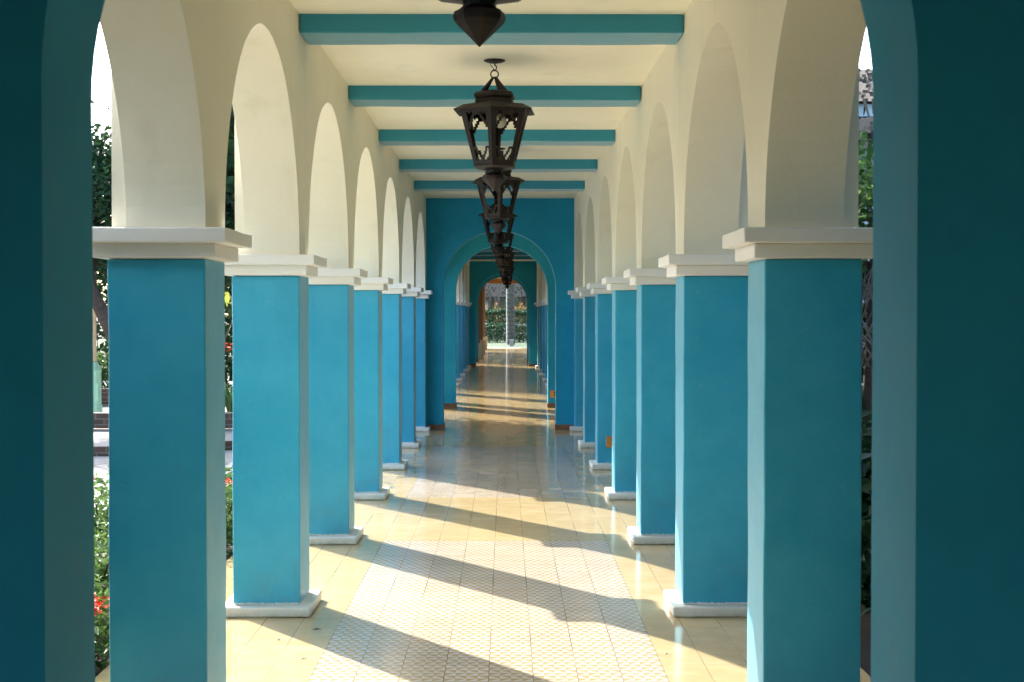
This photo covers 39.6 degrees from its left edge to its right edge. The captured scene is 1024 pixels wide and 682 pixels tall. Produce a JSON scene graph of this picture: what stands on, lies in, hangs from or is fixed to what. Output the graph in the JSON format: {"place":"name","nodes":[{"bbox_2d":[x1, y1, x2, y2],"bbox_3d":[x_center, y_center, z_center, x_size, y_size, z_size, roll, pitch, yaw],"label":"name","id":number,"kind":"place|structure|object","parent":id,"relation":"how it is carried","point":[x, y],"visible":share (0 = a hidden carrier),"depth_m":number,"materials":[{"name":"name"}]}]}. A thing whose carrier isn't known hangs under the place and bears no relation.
{"place":"outdoors","nodes":[
{"label":"outdoors","id":0,"kind":"place"},
{"bbox_2d":[101,388,108,404],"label":"garden wall","id":1,"kind":"structure","parent":0,"point":[104,396],"depth_m":23.59,"materials":[{"name":"brick"}]},
{"bbox_2d":[94,368,232,455],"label":"terrace","id":2,"kind":"structure","parent":0,"point":[100,441],"depth_m":17.35,"materials":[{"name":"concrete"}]},
{"bbox_2d":[92,199,102,411],"bbox_3d":[-6.216,-0.529,21.166,0.280,3.310,0.276,0,1,0],"label":"lamp post","id":3,"kind":"object","parent":2,"relation":"on","point":[97,403],"visible":0.25,"depth_m":21.13,"materials":[{"name":"green paint"}]},
{"bbox_2d":[93,412,232,427],"bbox_3d":[-4.485,1.048,18.814,2.400,0.200,0.220,0,1,0],"label":"planter edge","id":4,"kind":"object","parent":2,"relation":"on","point":[100,419],"depth_m":18.70,"materials":[{"name":"brick"}]},
{"bbox_2d":[96,268,232,390],"bbox_3d":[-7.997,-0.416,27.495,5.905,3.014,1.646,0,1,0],"label":"hedge","id":5,"kind":"object","parent":2,"relation":"on","point":[228,363],"visible":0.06,"depth_m":27.07,"materials":[{"name":"green plant"}]},
{"bbox_2d":[225,384,231,411],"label":"lily clump","id":6,"kind":"object","parent":2,"relation":"on","point":[228,400],"visible":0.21,"depth_m":19.19,"materials":[{"name":"green plant"}]},
{"bbox_2d":[225,340,231,392],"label":"lily clump","id":7,"kind":"object","parent":2,"relation":"on","point":[228,350],"visible":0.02,"depth_m":19.69,"materials":[{"name":"red plant"}]},
{"bbox_2d":[94,450,232,531],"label":"garden path","id":8,"kind":"structure","parent":0,"point":[101,467],"depth_m":15.36,"materials":[{"name":"concrete"}]},
{"bbox_2d":[92,100,111,339],"bbox_3d":[-6.142,-1.056,20.164,4.057,4.654,4.510,0,1,0],"label":"leaning tree","id":9,"kind":"object","parent":8,"relation":"on","point":[101,174],"visible":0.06,"depth_m":19.14,"materials":[{"name":"green plant"}]},
{"bbox_2d":[225,106,234,317],"bbox_3d":[-4.296,-2.603,23.068,4.293,7.573,8.061,0,1,0],"label":"shade tree","id":10,"kind":"object","parent":8,"relation":"on","point":[230,200],"visible":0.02,"depth_m":20.19,"materials":[{"name":"green plant"}]},
{"bbox_2d":[96,334,526,347],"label":"lawn","id":11,"kind":"structure","parent":0,"point":[498,344],"depth_m":74.36,"materials":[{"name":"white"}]},
{"bbox_2d":[489,302,505,335],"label":"croton bush","id":12,"kind":"object","parent":11,"relation":"on","point":[497,317],"visible":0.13,"depth_m":91.47,"materials":[{"name":"green plant"}]},
{"bbox_2d":[485,322,526,341],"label":"hedge","id":13,"kind":"object","parent":11,"relation":"on","point":[494,327],"visible":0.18,"depth_m":79.70,"materials":[{"name":"green plant"}]},
{"bbox_2d":[485,308,526,338],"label":"hedge","id":14,"kind":"object","parent":11,"relation":"on","point":[518,312],"visible":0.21,"depth_m":88.23,"materials":[{"name":"green plant"}]},
{"bbox_2d":[485,284,526,335],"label":"thatched hut","id":15,"kind":"object","parent":11,"relation":"on","point":[494,293],"visible":0.06,"depth_m":96.86,"materials":[{"name":"white paint"}]},
{"bbox_2d":[507,284,515,344],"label":"tall palm","id":16,"kind":"object","parent":11,"relation":"on","point":[511,328],"visible":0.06,"depth_m":73.80,"materials":[{"name":"grey plant"}]},
{"bbox_2d":[514,302,526,337],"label":"croton bush","id":17,"kind":"object","parent":11,"relation":"on","point":[521,305],"visible":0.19,"depth_m":91.74,"materials":[{"name":"orange plant"}]},
{"bbox_2d":[92,24,871,314],"label":"sky","id":18,"kind":"structure","parent":0,"point":[101,79],"materials":[{"name":"white"}]},
{"bbox_2d":[95,348,870,681],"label":"floor","id":19,"kind":"structure","parent":0,"point":[495,544],"depth_m":8.56,"materials":[{"name":"tile"}]},
{"bbox_2d":[92,227,251,681],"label":"blue column","id":20,"kind":"structure","parent":19,"relation":"on","point":[166,442],"depth_m":5.21,"materials":[{"name":"paint"}]},
{"bbox_2d":[100,0,425,289],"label":"arcade wall","id":21,"kind":"structure","parent":20,"relation":"on","point":[318,172],"depth_m":7.12,"materials":[{"name":"beige paint"}]},
{"bbox_2d":[224,254,326,617],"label":"blue column","id":22,"kind":"structure","parent":19,"relation":"on","point":[270,351],"depth_m":7.59,"materials":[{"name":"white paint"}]},
{"bbox_2d":[308,268,367,544],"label":"blue column","id":23,"kind":"structure","parent":19,"relation":"on","point":[331,406],"depth_m":9.96,"materials":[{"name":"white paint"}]},
{"bbox_2d":[354,277,392,499],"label":"blue column","id":24,"kind":"structure","parent":19,"relation":"on","point":[368,434],"depth_m":12.33,"materials":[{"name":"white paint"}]},
{"bbox_2d":[382,283,410,469],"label":"blue column","id":25,"kind":"structure","parent":19,"relation":"on","point":[392,368],"depth_m":14.70,"materials":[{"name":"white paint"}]},
{"bbox_2d":[401,287,423,447],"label":"blue column","id":26,"kind":"structure","parent":19,"relation":"on","point":[409,440],"depth_m":17.07,"materials":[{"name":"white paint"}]},
{"bbox_2d":[416,290,432,431],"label":"blue column","id":27,"kind":"structure","parent":19,"relation":"on","point":[421,426],"depth_m":19.43,"materials":[{"name":"paint"}]},
{"bbox_2d":[456,300,463,380],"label":"blue column","id":28,"kind":"structure","parent":19,"relation":"on","point":[458,378],"depth_m":33.91,"materials":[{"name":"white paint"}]},
{"bbox_2d":[460,301,466,375],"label":"blue column","id":29,"kind":"structure","parent":19,"relation":"on","point":[461,341],"depth_m":36.63,"materials":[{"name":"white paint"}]},
{"bbox_2d":[463,302,469,371],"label":"blue column","id":30,"kind":"structure","parent":19,"relation":"on","point":[464,339],"depth_m":39.35,"materials":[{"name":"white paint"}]},
{"bbox_2d":[466,303,471,367],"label":"blue column","id":31,"kind":"structure","parent":19,"relation":"on","point":[467,337],"depth_m":42.08,"materials":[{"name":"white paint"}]},
{"bbox_2d":[478,294,482,358],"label":"porch column","id":32,"kind":"structure","parent":19,"relation":"on","point":[480,350],"depth_m":50.32,"materials":[{"name":"orange paint"}]},
{"bbox_2d":[487,278,518,283],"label":"porch","id":33,"kind":"object","parent":32,"relation":"on","point":[497,281],"visible":0.05,"depth_m":65.36,"materials":[{"name":"orange paint"}]},
{"bbox_2d":[480,288,484,353],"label":"porch column","id":34,"kind":"structure","parent":19,"relation":"on","point":[482,340],"depth_m":56.72,"materials":[{"name":"orange paint"}]},
{"bbox_2d":[483,286,486,349],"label":"porch column","id":35,"kind":"structure","parent":19,"relation":"on","point":[484,337],"depth_m":63.12,"materials":[{"name":"orange paint"}]},
{"bbox_2d":[444,234,554,407],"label":"arch wall","id":36,"kind":"structure","parent":19,"relation":"on","point":[466,252],"depth_m":24.29,"materials":[{"name":"blue paint"}]},
{"bbox_2d":[550,390,554,396],"bbox_3d":[0.705,0.905,24.311,0.100,0.120,0.022,0,1,0],"label":"socket plate","id":37,"kind":"object","parent":36,"relation":"attached to","point":[552,393],"visible":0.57,"depth_m":24.30,"materials":[{"name":"orange plastic"}]},
{"bbox_2d":[426,198,573,429],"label":"arch wall","id":38,"kind":"structure","parent":19,"relation":"on","point":[545,226],"depth_m":19.64,"materials":[{"name":"blue paint"}]},
{"bbox_2d":[476,274,528,360],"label":"arch wall","id":39,"kind":"structure","parent":19,"relation":"on","point":[484,283],"depth_m":47.69,"materials":[{"name":"blue paint"}]},
{"bbox_2d":[469,261,536,365],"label":"arch wall","id":40,"kind":"structure","parent":19,"relation":"on","point":[524,273],"depth_m":43.28,"materials":[{"name":"blue paint"}]},
{"bbox_2d":[0,0,1023,681],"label":"arch wall","id":41,"kind":"structure","parent":19,"relation":"on","point":[948,382],"depth_m":2.56,"materials":[{"name":"blue paint"}]},
{"bbox_2d":[534,303,539,367],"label":"blue column","id":42,"kind":"structure","parent":19,"relation":"on","point":[538,336],"depth_m":42.09,"materials":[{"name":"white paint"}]},
{"bbox_2d":[536,302,541,371],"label":"blue column","id":43,"kind":"structure","parent":19,"relation":"on","point":[540,352],"depth_m":39.36,"materials":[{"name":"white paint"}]},
{"bbox_2d":[539,301,544,375],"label":"blue column","id":44,"kind":"structure","parent":19,"relation":"on","point":[543,340],"depth_m":36.64,"materials":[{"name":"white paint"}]},
{"bbox_2d":[541,300,546,380],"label":"blue column","id":45,"kind":"structure","parent":19,"relation":"on","point":[545,304],"depth_m":33.92,"materials":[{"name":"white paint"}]},
{"bbox_2d":[568,290,582,431],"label":"blue column","id":46,"kind":"structure","parent":19,"relation":"on","point":[578,363],"depth_m":19.44,"materials":[{"name":"paint"}]},
{"bbox_2d":[574,0,865,289],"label":"arcade wall","id":47,"kind":"structure","parent":46,"relation":"on","point":[743,114],"depth_m":7.00,"materials":[{"name":"beige paint"}]},
{"bbox_2d":[575,287,595,447],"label":"blue column","id":48,"kind":"structure","parent":19,"relation":"on","point":[588,441],"depth_m":17.08,"materials":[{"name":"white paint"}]},
{"bbox_2d":[586,283,611,469],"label":"blue column","id":49,"kind":"structure","parent":19,"relation":"on","point":[603,371],"depth_m":14.71,"materials":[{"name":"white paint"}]},
{"bbox_2d":[606,436,611,446],"bbox_3d":[1.018,1.043,14.705,0.085,0.115,0.022,0,1,0],"label":"socket plate","id":50,"kind":"object","parent":49,"relation":"attached to","point":[608,441],"visible":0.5,"depth_m":14.70,"materials":[{"name":"orange plastic"}]},
{"bbox_2d":[601,277,636,499],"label":"blue column","id":51,"kind":"structure","parent":19,"relation":"on","point":[624,367],"depth_m":12.34,"materials":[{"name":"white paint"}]},
{"bbox_2d":[623,269,675,544],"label":"blue column","id":52,"kind":"structure","parent":19,"relation":"on","point":[656,407],"depth_m":9.97,"materials":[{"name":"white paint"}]},
{"bbox_2d":[658,255,748,616],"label":"blue column","id":53,"kind":"structure","parent":19,"relation":"on","point":[711,467],"depth_m":7.60,"materials":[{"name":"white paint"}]},
{"bbox_2d":[722,227,872,681],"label":"blue column","id":54,"kind":"structure","parent":19,"relation":"on","point":[804,451],"depth_m":5.23,"materials":[{"name":"paint"}]},
{"bbox_3d":[-1.395,0.146,25.933,0.543,1.930,0.535,0,1,0],"label":"blue column","id":55,"kind":"object","parent":19,"relation":"on","visible":0},
{"bbox_2d":[456,261,469,301],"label":"arcade wall","id":56,"kind":"structure","parent":55,"relation":"on","point":[462,290],"depth_m":38.95,"materials":[{"name":"beige paint"}]},
{"bbox_2d":[95,317,870,676],"bbox_3d":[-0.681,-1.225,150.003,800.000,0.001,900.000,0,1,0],"label":"ground","id":57,"kind":"structure","parent":0,"point":[865,643],"depth_m":7.39,"materials":[{"name":"soil"}]},
{"bbox_2d":[94,517,108,615],"bbox_3d":[-2.324,1.281,7.867,1.007,0.710,1.119,-1,1,-25],"label":"flowering shrub","id":58,"kind":"object","parent":57,"relation":"on","point":[101,557],"visible":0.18,"depth_m":7.70,"materials":[{"name":"green plant"}]},
{"bbox_2d":[94,464,108,573],"bbox_3d":[-2.519,1.198,8.939,0.962,0.831,1.070,0,1,0],"label":"flowering shrub","id":59,"kind":"object","parent":57,"relation":"on","point":[104,497],"visible":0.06,"depth_m":8.81,"materials":[{"name":"green plant"}]},
{"bbox_2d":[94,565,109,669],"bbox_3d":[-2.152,1.343,6.736,0.951,0.632,1.232,0,1,0],"label":"flowering shrub","id":60,"kind":"object","parent":57,"relation":"on","point":[102,623],"visible":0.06,"depth_m":6.71,"materials":[{"name":"green plant"}]},
{"bbox_2d":[97,342,108,387],"bbox_3d":[-7.467,0.550,24.519,1.368,1.100,1.299,0,1,22],"label":"garden bush","id":61,"kind":"object","parent":57,"relation":"on","point":[101,363],"visible":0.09,"depth_m":24.51,"materials":[{"name":"green plant"}]},
{"bbox_2d":[225,292,231,339],"bbox_3d":[-3.147,0.365,15.492,0.676,2.100,0.755,0,1,-17],"label":"young tree","id":62,"kind":"object","parent":57,"relation":"on","point":[227,296],"visible":0.18,"depth_m":15.53,"materials":[{"name":"yellow plant"}]},
{"bbox_2d":[225,469,232,557],"bbox_3d":[-2.154,1.216,10.026,0.945,0.756,1.342,0,1,0],"label":"flowering shrub","id":63,"kind":"object","parent":57,"relation":"on","point":[229,516],"visible":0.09,"depth_m":9.88,"materials":[{"name":"green plant"}]},
{"bbox_2d":[225,465,232,521],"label":"flowering shrub","id":64,"kind":"object","parent":57,"relation":"on","point":[230,477],"visible":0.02,"depth_m":11.26,"materials":[{"name":"green plant"}]},
{"bbox_2d":[225,462,232,474],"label":"kerb","id":65,"kind":"structure","parent":57,"relation":"on","point":[229,465],"depth_m":14.89,"materials":[{"name":"white concrete"}]},
{"bbox_2d":[858,130,872,423],"bbox_3d":[5.161,-0.838,20.600,2.985,4.425,3.936,0,1,0],"label":"tangled tree","id":66,"kind":"object","parent":57,"relation":"on","point":[865,174],"visible":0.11,"depth_m":20.55,"materials":[{"name":"green plant"}]},
{"bbox_2d":[862,261,869,389],"bbox_3d":[6.921,-0.186,25.706,5.622,2.959,2.116,0,1,0],"label":"hedge","id":67,"kind":"object","parent":57,"relation":"on","point":[863,274],"visible":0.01,"depth_m":25.13,"materials":[{"name":"green plant"}]},
{"bbox_2d":[861,438,871,615],"bbox_3d":[2.236,1.042,8.258,1.237,1.171,1.381,0,1,0],"label":"dark shrub","id":68,"kind":"object","parent":57,"relation":"on","point":[866,500],"visible":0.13,"depth_m":7.95,"materials":[{"name":"green plant"}]},
{"bbox_2d":[859,69,873,385],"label":"thatched building","id":69,"kind":"structure","parent":57,"relation":"on","point":[866,110],"depth_m":30.98,"materials":[{"name":"white paint"}]},
{"bbox_2d":[861,392,871,571],"bbox_3d":[2.393,0.957,9.437,1.244,1.294,1.431,0,1,-16],"label":"dark shrub","id":70,"kind":"object","parent":57,"relation":"on","point":[866,429],"visible":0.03,"depth_m":9.27,"materials":[{"name":"green plant"}]},
{"bbox_2d":[506,289,506,344],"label":"thin pole","id":71,"kind":"object","parent":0,"point":[506,316],"visible":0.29,"depth_m":73.17,"materials":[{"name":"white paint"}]},
{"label":"roof slab","id":72,"kind":"structure","parent":0,"visible":0},
{"bbox_2d":[289,0,692,260],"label":"ceiling","id":73,"kind":"structure","parent":72,"relation":"attached to","point":[521,65],"depth_m":9.29,"materials":[{"name":"beige paint"}]},
{"bbox_2d":[439,0,520,46],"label":"hanging lantern","id":74,"kind":"object","parent":73,"relation":"hanging from","point":[479,23],"visible":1,"depth_m":4.04,"materials":[{"name":"metal"}]},
{"bbox_2d":[299,14,683,44],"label":"ceiling beam","id":75,"kind":"structure","parent":73,"relation":"attached to","point":[515,29],"depth_m":7.54,"materials":[{"name":"blue paint"}]},
{"bbox_2d":[453,58,534,190],"bbox_3d":[-0.110,-1.349,8.915,0.486,0.820,0.561,0,1,5],"label":"hanging lantern","id":76,"kind":"object","parent":73,"relation":"hanging from","point":[493,110],"visible":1,"depth_m":8.82,"materials":[{"name":"metal"}]},
{"bbox_2d":[349,86,641,106],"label":"ceiling beam","id":77,"kind":"structure","parent":73,"relation":"attached to","point":[529,96],"depth_m":9.91,"materials":[{"name":"blue paint"}]},
{"bbox_2d":[379,129,614,145],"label":"ceiling beam","id":78,"kind":"structure","parent":73,"relation":"attached to","point":[401,137],"depth_m":12.28,"materials":[{"name":"blue paint"}]},
{"bbox_2d":[478,203,517,253],"bbox_3d":[-0.176,-1.535,18.423,0.486,0.820,0.561,0,1,9],"label":"hanging lantern","id":79,"kind":"object","parent":73,"relation":"hanging from","point":[498,240],"visible":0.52,"depth_m":18.35,"materials":[{"name":"metal"}]},
{"bbox_2d":[399,159,597,171],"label":"ceiling beam","id":80,"kind":"structure","parent":73,"relation":"attached to","point":[521,165],"depth_m":14.65,"materials":[{"name":"blue paint"}]},
{"bbox_2d":[472,148,524,233],"bbox_3d":[-0.131,-1.442,13.674,0.486,0.820,0.561,0,1,-6],"label":"hanging lantern","id":81,"kind":"object","parent":73,"relation":"hanging from","point":[498,217],"visible":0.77,"depth_m":13.58,"materials":[{"name":"metal"}]},
{"bbox_2d":[414,181,584,191],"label":"ceiling beam","id":82,"kind":"structure","parent":73,"relation":"attached to","point":[469,186],"depth_m":17.02,"materials":[{"name":"blue paint"}]},
{"bbox_2d":[469,256,533,259],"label":"ceiling beam","id":83,"kind":"structure","parent":73,"relation":"attached to","point":[493,258],"depth_m":39.30,"materials":[{"name":"blue paint"}]},
{"bbox_2d":[482,248,520,251],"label":"ceiling beam","id":84,"kind":"structure","parent":73,"relation":"attached to","point":[490,250],"depth_m":33.87,"materials":[{"name":"blue paint"}]},
{"bbox_2d":[490,232,513,263],"bbox_3d":[-0.171,-1.607,22.122,0.486,0.820,0.561,0,1,-4],"label":"hanging lantern","id":85,"kind":"object","parent":73,"relation":"hanging from","point":[501,258],"visible":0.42,"depth_m":22.04,"materials":[{"name":"metal"}]},
{"bbox_2d":[474,252,529,255],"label":"ceiling beam","id":86,"kind":"structure","parent":73,"relation":"attached to","point":[491,254],"depth_m":36.58,"materials":[{"name":"blue paint"}]},
{"bbox_2d":[494,246,512,271],"bbox_3d":[-0.172,-1.700,26.871,0.486,0.820,0.561,0,1,0],"label":"hanging lantern","id":87,"kind":"object","parent":73,"relation":"hanging from","point":[502,268],"visible":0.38,"depth_m":26.79,"materials":[{"name":"metal"}]},
{"bbox_2d":[495,257,514,281],"bbox_3d":[-0.159,-1.858,34.970,0.486,0.820,0.561,0,1,6],"label":"hanging lantern","id":88,"kind":"object","parent":73,"relation":"hanging from","point":[505,278],"visible":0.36,"depth_m":34.90,"materials":[{"name":"metal"}]},
{"bbox_2d":[496,252,515,276],"bbox_3d":[-0.167,-1.764,30.171,0.486,0.820,0.561,0,1,-7],"label":"hanging lantern","id":89,"kind":"object","parent":73,"relation":"hanging from","point":[504,273],"visible":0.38,"depth_m":30.09,"materials":[{"name":"metal"}]},
{"bbox_2d":[501,265,514,285],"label":"hanging lantern","id":90,"kind":"object","parent":73,"relation":"hanging from","point":[506,283],"visible":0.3,"depth_m":40.29,"materials":[{"name":"metal"}]},
{"bbox_2d":[503,276,512,288],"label":"hanging lantern","id":91,"kind":"object","parent":73,"relation":"hanging from","point":[507,287],"visible":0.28,"depth_m":45.49,"materials":[{"name":"metal"}]},
{"bbox_3d":[1.012,0.146,25.946,0.543,1.928,0.538,0,1,0],"label":"blue column","id":92,"kind":"object","parent":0,"visible":0},
{"bbox_2d":[537,263,546,301],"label":"arcade wall","id":93,"kind":"structure","parent":92,"relation":"on","point":[541,288],"depth_m":39.17,"materials":[{"name":"beige paint"}]}
]}

